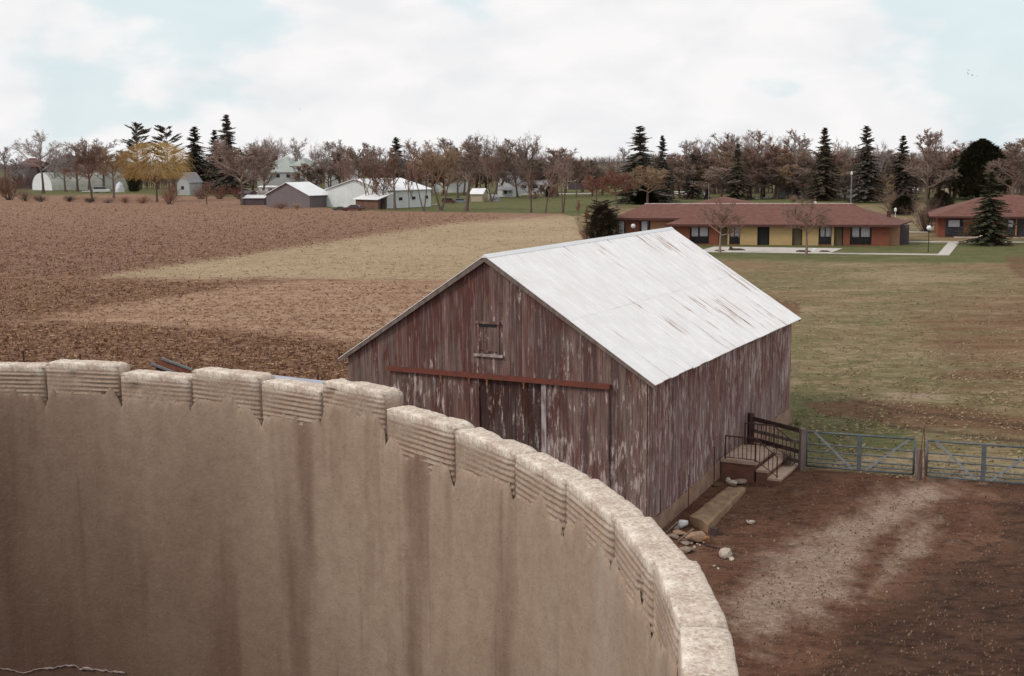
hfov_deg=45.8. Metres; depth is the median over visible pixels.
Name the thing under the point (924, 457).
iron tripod
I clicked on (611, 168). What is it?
bare tree
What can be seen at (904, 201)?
bush
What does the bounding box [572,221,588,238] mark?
bush
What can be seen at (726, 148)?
bare tree
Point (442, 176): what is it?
bare tree
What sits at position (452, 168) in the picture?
bare tree
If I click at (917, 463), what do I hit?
fence post
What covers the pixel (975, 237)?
footpath
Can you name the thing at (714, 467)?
iron pipe
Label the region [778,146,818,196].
bare tree
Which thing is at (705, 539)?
rock
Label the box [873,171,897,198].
bare tree
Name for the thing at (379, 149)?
bare tree
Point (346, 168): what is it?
bare tree
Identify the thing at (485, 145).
bare tree
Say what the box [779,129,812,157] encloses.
bare tree
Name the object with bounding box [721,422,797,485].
concrete steps
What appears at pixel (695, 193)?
spruce tree
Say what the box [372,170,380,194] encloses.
bare tree
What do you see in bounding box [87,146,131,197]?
bare tree
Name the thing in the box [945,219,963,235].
window
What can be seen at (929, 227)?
globe lamp
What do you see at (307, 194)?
grey shed
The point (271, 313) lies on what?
mown stubble
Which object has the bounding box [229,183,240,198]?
bush
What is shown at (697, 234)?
window
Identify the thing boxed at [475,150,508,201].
bare tree
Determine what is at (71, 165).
bare tree
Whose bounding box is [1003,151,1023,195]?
bare tree
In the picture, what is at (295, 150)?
bare tree
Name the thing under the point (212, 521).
concrete silo
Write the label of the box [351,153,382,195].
bare tree
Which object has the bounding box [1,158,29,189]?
bare tree
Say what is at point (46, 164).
house
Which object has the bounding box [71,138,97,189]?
bare tree
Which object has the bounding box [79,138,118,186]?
bare tree
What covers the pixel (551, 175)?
bare tree
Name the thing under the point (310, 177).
bare tree
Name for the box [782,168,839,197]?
bare tree
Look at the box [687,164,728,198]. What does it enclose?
bare tree
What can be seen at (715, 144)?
bare tree
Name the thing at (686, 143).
bare tree
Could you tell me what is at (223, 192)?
bush
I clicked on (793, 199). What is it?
bush
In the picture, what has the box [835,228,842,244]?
door
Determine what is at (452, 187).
house
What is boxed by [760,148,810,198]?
bare tree
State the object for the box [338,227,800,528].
wooden barn
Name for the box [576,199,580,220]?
bare tree
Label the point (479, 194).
shed
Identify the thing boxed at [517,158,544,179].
bare tree
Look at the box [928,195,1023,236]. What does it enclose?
apartment building
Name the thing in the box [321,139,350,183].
bare tree
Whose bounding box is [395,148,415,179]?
bare tree
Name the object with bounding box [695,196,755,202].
house
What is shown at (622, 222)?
window
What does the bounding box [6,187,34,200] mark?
bush
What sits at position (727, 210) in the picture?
bare tree
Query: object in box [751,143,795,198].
bare tree
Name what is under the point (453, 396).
sliding door
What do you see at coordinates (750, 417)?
fence post
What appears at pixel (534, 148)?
bare tree
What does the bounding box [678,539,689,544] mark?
rock
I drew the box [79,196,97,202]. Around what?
bush
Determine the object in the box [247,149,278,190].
bare tree
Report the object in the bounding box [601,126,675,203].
spruce tree
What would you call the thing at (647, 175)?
bare tree
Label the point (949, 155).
bare tree
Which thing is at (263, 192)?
bush
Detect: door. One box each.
[380,197,385,208]
[391,371,479,427]
[480,379,541,451]
[546,384,608,486]
[718,227,727,244]
[758,227,768,244]
[793,228,800,244]
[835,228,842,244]
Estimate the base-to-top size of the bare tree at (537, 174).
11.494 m
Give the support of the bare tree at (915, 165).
on the ground at (762, 269)
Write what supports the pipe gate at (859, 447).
on the ground at (762, 269)
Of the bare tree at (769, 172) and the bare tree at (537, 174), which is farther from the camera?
the bare tree at (537, 174)
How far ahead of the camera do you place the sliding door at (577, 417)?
36.89 m
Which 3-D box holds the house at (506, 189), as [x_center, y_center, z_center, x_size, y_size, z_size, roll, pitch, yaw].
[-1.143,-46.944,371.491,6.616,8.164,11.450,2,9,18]
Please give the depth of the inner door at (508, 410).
37.98 m
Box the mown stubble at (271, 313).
[39,280,432,342]
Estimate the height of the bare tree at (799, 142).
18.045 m
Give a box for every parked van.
[93,187,110,192]
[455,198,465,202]
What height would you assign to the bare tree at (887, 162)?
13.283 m
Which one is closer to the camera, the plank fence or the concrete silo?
the concrete silo
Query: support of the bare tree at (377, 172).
on the ground at (762, 269)
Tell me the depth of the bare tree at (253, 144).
478.35 m
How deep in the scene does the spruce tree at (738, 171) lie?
320.06 m
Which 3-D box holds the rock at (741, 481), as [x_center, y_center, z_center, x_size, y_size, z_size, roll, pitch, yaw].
[7.810,4.899,41.369,0.462,0.183,0.356,-3,9,-17]
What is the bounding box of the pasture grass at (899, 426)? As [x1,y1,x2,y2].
[732,263,1023,479]
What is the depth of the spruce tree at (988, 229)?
148.54 m
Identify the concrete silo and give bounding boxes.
[0,359,737,675]
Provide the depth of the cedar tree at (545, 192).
359.03 m
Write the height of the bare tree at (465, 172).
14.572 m
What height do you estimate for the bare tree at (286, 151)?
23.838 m
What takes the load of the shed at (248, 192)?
on the ground at (762, 269)
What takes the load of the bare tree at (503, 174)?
on the ground at (762, 269)
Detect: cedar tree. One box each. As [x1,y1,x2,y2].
[125,169,141,191]
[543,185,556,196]
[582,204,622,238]
[625,189,659,203]
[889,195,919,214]
[921,190,956,218]
[941,138,1018,197]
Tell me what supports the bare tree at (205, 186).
on the ground at (762, 269)
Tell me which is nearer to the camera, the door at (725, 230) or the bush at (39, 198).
the door at (725, 230)
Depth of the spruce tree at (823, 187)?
307.06 m
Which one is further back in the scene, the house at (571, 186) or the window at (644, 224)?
the house at (571, 186)
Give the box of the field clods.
[0,202,496,275]
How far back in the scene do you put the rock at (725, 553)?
34.61 m
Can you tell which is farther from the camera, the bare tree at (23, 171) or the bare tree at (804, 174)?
the bare tree at (23, 171)
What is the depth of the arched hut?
525.67 m
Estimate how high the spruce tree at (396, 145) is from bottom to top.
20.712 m
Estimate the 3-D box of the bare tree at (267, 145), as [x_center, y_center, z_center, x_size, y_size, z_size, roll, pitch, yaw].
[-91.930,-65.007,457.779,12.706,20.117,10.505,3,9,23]
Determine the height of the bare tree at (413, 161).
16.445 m
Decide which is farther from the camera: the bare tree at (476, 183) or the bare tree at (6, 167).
the bare tree at (6, 167)
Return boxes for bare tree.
[0,147,16,192]
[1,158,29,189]
[7,130,67,192]
[15,155,32,189]
[35,152,69,178]
[50,146,80,191]
[55,142,88,190]
[59,138,106,200]
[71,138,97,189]
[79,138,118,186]
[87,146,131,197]
[198,181,211,203]
[204,139,273,204]
[239,143,268,189]
[244,136,275,161]
[247,132,298,158]
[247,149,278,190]
[261,139,282,161]
[285,137,307,161]
[291,161,324,184]
[307,143,324,168]
[307,161,343,187]
[315,142,333,186]
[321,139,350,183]
[325,149,355,182]
[326,141,387,178]
[333,152,358,181]
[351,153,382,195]
[361,165,390,177]
[368,146,388,176]
[368,165,398,208]
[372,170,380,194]
[382,147,406,209]
[382,168,403,177]
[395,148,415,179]
[396,162,420,180]
[401,141,422,168]
[403,162,413,208]
[405,138,439,210]
[405,156,449,186]
[406,141,476,209]
[420,144,443,192]
[427,155,467,194]
[432,137,461,159]
[440,142,472,197]
[441,152,488,194]
[455,141,483,210]
[461,171,492,187]
[463,135,480,177]
[469,134,493,187]
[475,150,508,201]
[476,154,495,188]
[481,134,514,157]
[484,145,513,194]
[495,138,528,168]
[501,151,536,196]
[510,133,542,198]
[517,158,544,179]
[517,170,541,211]
[526,161,550,179]
[532,147,567,168]
[537,147,578,196]
[537,165,560,211]
[538,160,577,192]
[542,147,577,192]
[554,149,573,212]
[557,154,591,196]
[564,160,585,192]
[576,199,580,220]
[580,175,606,205]
[582,159,606,195]
[584,207,588,221]
[593,166,619,194]
[595,171,636,207]
[606,163,625,193]
[610,146,630,192]
[618,165,670,202]
[651,153,687,186]
[667,154,687,197]
[671,166,709,195]
[673,140,697,162]
[675,150,711,186]
[683,135,715,165]
[685,155,727,198]
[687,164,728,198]
[688,166,755,196]
[692,196,746,252]
[703,132,735,192]
[708,147,733,196]
[709,132,745,192]
[709,169,760,186]
[714,141,756,194]
[723,143,773,198]
[724,170,772,198]
[734,131,757,156]
[741,148,770,196]
[742,129,773,192]
[749,166,807,198]
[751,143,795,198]
[752,170,773,197]
[760,134,782,192]
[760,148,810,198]
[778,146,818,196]
[778,195,833,254]
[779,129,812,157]
[781,169,812,196]
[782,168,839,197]
[791,135,815,163]
[801,149,842,196]
[814,150,855,172]
[816,137,856,171]
[829,164,854,184]
[830,171,854,199]
[831,153,860,171]
[836,145,860,167]
[853,150,895,194]
[871,139,894,180]
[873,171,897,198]
[875,149,907,197]
[889,168,938,194]
[893,149,932,197]
[898,127,960,202]
[916,169,948,198]
[920,152,962,190]
[935,144,951,162]
[935,149,970,198]
[945,141,969,152]
[982,138,1023,194]
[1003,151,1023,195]
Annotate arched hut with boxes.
[32,172,126,189]
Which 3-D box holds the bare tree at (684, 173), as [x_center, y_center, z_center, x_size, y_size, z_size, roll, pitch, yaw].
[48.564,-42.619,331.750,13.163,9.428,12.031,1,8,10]
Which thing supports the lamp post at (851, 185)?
on the ground at (762, 269)
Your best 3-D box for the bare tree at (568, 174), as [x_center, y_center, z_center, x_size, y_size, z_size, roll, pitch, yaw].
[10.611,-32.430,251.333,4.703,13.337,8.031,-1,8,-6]
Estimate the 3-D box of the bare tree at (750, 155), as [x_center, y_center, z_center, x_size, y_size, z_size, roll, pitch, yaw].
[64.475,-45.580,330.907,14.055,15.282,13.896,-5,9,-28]
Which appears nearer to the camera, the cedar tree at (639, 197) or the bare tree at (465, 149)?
the cedar tree at (639, 197)
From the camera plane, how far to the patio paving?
144.09 m
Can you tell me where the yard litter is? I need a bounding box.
[707,470,1023,675]
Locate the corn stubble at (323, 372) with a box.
[0,274,357,380]
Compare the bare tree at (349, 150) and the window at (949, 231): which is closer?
the window at (949, 231)
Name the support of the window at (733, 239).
in the apartment building at (851, 224)
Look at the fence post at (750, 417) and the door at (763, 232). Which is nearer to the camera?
the fence post at (750, 417)
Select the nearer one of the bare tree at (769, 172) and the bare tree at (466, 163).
the bare tree at (466, 163)
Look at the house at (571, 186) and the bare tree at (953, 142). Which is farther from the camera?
the house at (571, 186)
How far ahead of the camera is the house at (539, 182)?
404.88 m
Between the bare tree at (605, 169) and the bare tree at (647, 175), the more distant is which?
the bare tree at (605, 169)
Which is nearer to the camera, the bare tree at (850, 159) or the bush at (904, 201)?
the bush at (904, 201)
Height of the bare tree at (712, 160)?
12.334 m
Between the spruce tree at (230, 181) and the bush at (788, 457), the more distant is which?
the spruce tree at (230, 181)
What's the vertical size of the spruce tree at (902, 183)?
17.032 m
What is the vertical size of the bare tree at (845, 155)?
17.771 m
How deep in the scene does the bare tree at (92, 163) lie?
360.73 m
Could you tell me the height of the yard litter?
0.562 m
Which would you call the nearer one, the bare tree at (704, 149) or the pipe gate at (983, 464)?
the pipe gate at (983, 464)
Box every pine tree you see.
[115,122,154,189]
[146,125,184,190]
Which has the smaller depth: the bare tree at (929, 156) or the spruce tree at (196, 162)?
the bare tree at (929, 156)
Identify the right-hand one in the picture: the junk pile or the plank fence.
the plank fence
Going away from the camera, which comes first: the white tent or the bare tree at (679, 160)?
the bare tree at (679, 160)
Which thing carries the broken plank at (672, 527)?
on the rock at (673, 535)
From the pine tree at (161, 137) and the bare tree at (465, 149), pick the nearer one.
the bare tree at (465, 149)
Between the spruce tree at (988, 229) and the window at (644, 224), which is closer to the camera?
the spruce tree at (988, 229)
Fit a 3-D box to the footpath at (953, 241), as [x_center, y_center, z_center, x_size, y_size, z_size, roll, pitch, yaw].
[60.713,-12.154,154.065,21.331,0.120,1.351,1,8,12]
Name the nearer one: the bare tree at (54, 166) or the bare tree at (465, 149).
the bare tree at (465, 149)
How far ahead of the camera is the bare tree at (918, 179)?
308.86 m
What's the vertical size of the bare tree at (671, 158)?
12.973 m
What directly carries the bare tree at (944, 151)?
on the ground at (762, 269)
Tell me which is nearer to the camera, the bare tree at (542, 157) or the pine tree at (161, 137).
the bare tree at (542, 157)
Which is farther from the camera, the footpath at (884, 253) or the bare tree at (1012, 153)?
the bare tree at (1012, 153)
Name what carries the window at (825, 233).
in the apartment building at (851, 224)
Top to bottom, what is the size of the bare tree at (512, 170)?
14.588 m
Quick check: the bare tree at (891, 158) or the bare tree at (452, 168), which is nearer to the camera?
the bare tree at (891, 158)
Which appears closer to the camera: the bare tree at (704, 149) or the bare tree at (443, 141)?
the bare tree at (704, 149)
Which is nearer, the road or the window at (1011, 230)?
the window at (1011, 230)
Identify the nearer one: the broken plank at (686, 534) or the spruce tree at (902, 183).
the broken plank at (686, 534)
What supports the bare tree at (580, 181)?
on the ground at (762, 269)
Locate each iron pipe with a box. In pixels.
[688,475,688,510]
[713,446,714,485]
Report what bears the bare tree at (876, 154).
on the ground at (762, 269)
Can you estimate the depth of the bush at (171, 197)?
330.36 m
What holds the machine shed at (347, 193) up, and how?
on the ground at (762, 269)
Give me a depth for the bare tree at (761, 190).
340.75 m
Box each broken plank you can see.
[667,522,678,531]
[678,529,693,540]
[704,544,719,548]
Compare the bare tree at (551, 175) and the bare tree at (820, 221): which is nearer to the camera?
the bare tree at (820, 221)
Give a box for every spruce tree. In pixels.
[166,126,208,191]
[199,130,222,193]
[206,114,256,193]
[383,137,415,179]
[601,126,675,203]
[651,135,682,202]
[677,153,707,198]
[721,144,753,199]
[799,127,850,200]
[834,125,891,202]
[882,135,924,201]
[956,172,1022,246]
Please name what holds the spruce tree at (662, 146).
on the ground at (762, 269)
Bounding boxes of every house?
[12,158,44,188]
[44,155,75,171]
[175,172,202,194]
[257,156,319,190]
[325,170,356,188]
[424,173,467,192]
[497,171,521,196]
[521,180,553,192]
[568,176,599,189]
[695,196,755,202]
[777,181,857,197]
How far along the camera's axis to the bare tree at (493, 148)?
405.51 m
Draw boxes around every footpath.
[828,253,936,254]
[909,241,1023,242]
[954,237,1023,237]
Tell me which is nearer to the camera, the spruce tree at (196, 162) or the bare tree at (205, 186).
the bare tree at (205, 186)
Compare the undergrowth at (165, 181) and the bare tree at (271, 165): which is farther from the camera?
the undergrowth at (165, 181)
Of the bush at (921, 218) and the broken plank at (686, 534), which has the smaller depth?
the broken plank at (686, 534)
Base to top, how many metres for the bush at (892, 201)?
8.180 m
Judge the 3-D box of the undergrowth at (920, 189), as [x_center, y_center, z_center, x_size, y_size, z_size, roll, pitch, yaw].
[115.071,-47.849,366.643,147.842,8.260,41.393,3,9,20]
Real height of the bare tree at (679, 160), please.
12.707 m
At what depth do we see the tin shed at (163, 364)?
54.21 m
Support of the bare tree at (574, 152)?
on the ground at (762, 269)
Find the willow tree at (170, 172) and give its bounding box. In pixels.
[112,142,199,201]
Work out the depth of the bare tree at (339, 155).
408.06 m
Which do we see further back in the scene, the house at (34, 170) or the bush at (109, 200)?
the house at (34, 170)
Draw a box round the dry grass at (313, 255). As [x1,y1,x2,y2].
[99,216,590,285]
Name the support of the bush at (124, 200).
on the ground at (762, 269)
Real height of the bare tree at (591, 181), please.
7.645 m
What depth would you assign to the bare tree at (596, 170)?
362.46 m
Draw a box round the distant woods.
[0,151,945,171]
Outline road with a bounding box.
[522,193,590,194]
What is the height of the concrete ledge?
0.847 m
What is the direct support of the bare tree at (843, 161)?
on the ground at (762, 269)
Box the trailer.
[258,186,277,190]
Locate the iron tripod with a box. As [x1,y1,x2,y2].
[916,427,925,482]
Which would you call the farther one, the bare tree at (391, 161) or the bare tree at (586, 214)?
the bare tree at (391, 161)
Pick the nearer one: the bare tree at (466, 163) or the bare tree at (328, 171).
the bare tree at (466, 163)
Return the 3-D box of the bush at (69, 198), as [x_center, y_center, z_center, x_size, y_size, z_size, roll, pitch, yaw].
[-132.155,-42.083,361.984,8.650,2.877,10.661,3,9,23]
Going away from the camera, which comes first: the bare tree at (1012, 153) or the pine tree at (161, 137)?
the bare tree at (1012, 153)
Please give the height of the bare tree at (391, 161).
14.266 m
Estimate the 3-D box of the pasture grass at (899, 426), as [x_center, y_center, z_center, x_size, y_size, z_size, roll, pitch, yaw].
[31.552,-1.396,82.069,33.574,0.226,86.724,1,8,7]
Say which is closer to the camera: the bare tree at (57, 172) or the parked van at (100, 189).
the parked van at (100, 189)
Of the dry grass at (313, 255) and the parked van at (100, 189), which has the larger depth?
the parked van at (100, 189)
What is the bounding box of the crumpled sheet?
[677,520,687,528]
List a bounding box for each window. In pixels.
[617,220,625,233]
[640,220,649,230]
[690,227,708,243]
[729,227,739,243]
[819,227,831,243]
[850,227,871,244]
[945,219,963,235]
[1005,219,1014,235]
[1017,218,1023,235]
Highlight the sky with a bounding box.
[0,0,1023,164]
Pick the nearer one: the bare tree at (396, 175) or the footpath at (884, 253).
the footpath at (884, 253)
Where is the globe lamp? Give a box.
[927,225,931,251]
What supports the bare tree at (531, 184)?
on the ground at (762, 269)
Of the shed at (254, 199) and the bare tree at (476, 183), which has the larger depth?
the bare tree at (476, 183)
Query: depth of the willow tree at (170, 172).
351.26 m
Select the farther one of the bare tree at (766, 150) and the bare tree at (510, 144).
the bare tree at (510, 144)
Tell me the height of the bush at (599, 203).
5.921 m
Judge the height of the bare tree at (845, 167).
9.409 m
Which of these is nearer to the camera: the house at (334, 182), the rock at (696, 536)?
the rock at (696, 536)
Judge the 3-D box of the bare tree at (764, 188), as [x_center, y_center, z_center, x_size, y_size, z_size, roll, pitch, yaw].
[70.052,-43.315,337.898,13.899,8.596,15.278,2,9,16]
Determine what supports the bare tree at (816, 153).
on the ground at (762, 269)
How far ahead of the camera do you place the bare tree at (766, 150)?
380.20 m
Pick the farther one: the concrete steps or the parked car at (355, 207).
the parked car at (355, 207)
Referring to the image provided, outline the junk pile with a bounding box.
[489,194,499,200]
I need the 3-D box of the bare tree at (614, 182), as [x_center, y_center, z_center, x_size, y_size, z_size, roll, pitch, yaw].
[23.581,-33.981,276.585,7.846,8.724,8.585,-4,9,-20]
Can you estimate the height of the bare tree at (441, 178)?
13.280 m
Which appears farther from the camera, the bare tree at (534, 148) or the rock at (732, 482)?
the bare tree at (534, 148)
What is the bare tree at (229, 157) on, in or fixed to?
on the ground at (762, 269)
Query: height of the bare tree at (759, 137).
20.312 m
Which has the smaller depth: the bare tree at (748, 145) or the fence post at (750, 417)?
the fence post at (750, 417)
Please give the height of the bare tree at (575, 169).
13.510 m
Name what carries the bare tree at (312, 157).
on the ground at (762, 269)
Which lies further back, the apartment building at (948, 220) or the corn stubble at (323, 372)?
the apartment building at (948, 220)
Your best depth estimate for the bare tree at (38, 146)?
468.75 m
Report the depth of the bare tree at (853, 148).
377.27 m
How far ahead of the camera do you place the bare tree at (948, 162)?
313.53 m
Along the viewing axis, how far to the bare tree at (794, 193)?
329.43 m
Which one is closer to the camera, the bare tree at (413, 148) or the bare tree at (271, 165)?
the bare tree at (271, 165)
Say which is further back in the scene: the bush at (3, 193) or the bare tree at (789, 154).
the bush at (3, 193)
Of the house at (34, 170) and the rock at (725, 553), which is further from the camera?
the house at (34, 170)
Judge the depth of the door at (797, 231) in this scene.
152.07 m
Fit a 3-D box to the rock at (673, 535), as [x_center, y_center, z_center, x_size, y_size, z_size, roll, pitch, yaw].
[4.833,5.950,36.398,0.390,0.159,0.266,7,11,42]
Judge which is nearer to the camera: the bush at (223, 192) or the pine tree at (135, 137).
the bush at (223, 192)
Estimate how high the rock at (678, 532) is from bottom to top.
0.180 m
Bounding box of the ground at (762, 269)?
[0,159,1023,675]
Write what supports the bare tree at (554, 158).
on the ground at (762, 269)
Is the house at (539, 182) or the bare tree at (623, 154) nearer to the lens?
the bare tree at (623, 154)
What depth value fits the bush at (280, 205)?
290.86 m
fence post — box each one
[747,412,753,444]
[798,428,805,470]
[915,448,922,479]
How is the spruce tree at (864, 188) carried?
on the ground at (762, 269)
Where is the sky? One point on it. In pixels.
(582, 75)
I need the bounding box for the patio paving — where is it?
[703,247,841,253]
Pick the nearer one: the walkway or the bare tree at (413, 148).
the walkway
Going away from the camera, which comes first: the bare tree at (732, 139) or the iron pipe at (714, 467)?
the iron pipe at (714, 467)
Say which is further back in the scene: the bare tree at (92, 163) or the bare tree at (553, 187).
the bare tree at (92, 163)
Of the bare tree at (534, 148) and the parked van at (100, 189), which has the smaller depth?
the bare tree at (534, 148)
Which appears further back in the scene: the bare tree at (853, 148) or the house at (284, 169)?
the house at (284, 169)
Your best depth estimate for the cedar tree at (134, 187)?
469.83 m
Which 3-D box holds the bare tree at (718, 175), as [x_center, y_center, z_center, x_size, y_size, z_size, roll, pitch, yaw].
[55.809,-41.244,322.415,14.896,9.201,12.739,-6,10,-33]
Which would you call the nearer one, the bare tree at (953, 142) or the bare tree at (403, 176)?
the bare tree at (953, 142)
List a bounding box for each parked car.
[341,205,363,210]
[442,198,455,202]
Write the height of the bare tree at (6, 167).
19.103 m
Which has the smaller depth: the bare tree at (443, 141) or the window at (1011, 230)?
the window at (1011, 230)
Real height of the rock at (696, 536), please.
0.353 m
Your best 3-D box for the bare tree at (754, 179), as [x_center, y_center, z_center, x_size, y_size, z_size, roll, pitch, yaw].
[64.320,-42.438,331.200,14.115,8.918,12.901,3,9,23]
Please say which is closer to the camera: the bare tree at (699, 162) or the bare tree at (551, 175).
the bare tree at (699, 162)
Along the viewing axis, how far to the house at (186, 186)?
425.36 m
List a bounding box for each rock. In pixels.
[667,533,678,538]
[673,529,685,534]
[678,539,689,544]
[679,546,693,553]
[685,531,705,542]
[702,535,709,542]
[719,547,731,558]
[728,480,736,485]
[735,478,746,483]
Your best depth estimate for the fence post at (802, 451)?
42.56 m
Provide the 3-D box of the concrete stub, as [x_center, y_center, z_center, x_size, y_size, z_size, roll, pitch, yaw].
[6.111,5.885,36.650,0.220,0.320,0.180,4,9,28]
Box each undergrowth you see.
[0,170,610,189]
[671,178,1020,194]
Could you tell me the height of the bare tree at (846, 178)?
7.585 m
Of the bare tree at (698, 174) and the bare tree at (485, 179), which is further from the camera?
the bare tree at (485, 179)
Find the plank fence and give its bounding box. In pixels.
[753,417,798,462]
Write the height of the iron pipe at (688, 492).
1.350 m
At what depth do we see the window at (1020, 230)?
161.76 m
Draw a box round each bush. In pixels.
[0,168,25,199]
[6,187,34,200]
[30,193,48,201]
[62,195,80,201]
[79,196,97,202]
[101,196,117,202]
[113,196,129,202]
[131,194,152,202]
[152,178,185,203]
[192,183,214,198]
[209,185,234,198]
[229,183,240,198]
[253,185,270,194]
[272,201,288,208]
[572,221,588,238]
[578,200,621,234]
[780,445,796,465]
[786,195,798,201]
[873,181,917,213]
[894,189,958,231]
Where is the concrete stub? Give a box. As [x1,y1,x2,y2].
[710,526,718,535]
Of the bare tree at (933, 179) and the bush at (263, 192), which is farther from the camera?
the bush at (263, 192)
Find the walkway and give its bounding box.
[937,242,958,254]
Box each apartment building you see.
[615,203,911,245]
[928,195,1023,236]
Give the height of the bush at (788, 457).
1.210 m
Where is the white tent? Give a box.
[115,181,124,191]
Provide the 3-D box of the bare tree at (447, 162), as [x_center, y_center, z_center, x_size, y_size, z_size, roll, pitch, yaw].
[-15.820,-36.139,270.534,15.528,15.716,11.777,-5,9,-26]
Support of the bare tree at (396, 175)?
on the ground at (762, 269)
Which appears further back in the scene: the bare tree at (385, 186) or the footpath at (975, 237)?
the bare tree at (385, 186)
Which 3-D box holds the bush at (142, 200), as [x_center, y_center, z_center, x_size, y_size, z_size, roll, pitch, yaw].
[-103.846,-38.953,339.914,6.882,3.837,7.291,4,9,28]
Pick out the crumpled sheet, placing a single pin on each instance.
(682, 524)
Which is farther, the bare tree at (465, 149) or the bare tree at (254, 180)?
the bare tree at (254, 180)
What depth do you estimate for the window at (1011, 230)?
162.12 m
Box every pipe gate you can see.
[806,431,915,474]
[926,440,1023,484]
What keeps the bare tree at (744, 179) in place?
on the ground at (762, 269)
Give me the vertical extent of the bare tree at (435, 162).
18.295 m
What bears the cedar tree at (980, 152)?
on the ground at (762, 269)
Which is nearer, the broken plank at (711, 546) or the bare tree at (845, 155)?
the broken plank at (711, 546)
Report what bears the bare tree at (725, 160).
on the ground at (762, 269)
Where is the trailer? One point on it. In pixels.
(267, 187)
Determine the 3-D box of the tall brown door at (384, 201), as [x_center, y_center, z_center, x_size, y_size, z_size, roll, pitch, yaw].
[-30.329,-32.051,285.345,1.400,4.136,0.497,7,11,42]
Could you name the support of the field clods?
on the ground at (762, 269)
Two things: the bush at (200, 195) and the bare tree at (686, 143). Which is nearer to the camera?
the bush at (200, 195)
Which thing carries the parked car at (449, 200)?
on the ground at (762, 269)
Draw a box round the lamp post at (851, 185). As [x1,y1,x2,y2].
[850,172,852,202]
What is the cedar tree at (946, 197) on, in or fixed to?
on the ground at (762, 269)
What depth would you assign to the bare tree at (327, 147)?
459.56 m
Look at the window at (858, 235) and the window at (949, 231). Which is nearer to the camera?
the window at (858, 235)
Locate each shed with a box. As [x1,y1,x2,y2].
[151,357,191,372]
[238,190,256,201]
[244,195,266,204]
[264,182,326,207]
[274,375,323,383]
[324,178,431,209]
[470,188,488,201]
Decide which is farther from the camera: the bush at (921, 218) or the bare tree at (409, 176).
the bare tree at (409, 176)
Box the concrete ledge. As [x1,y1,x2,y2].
[689,487,745,532]
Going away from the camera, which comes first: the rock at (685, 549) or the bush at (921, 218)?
the rock at (685, 549)
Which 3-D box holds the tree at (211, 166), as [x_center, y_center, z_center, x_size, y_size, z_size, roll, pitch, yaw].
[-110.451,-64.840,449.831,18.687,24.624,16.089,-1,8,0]

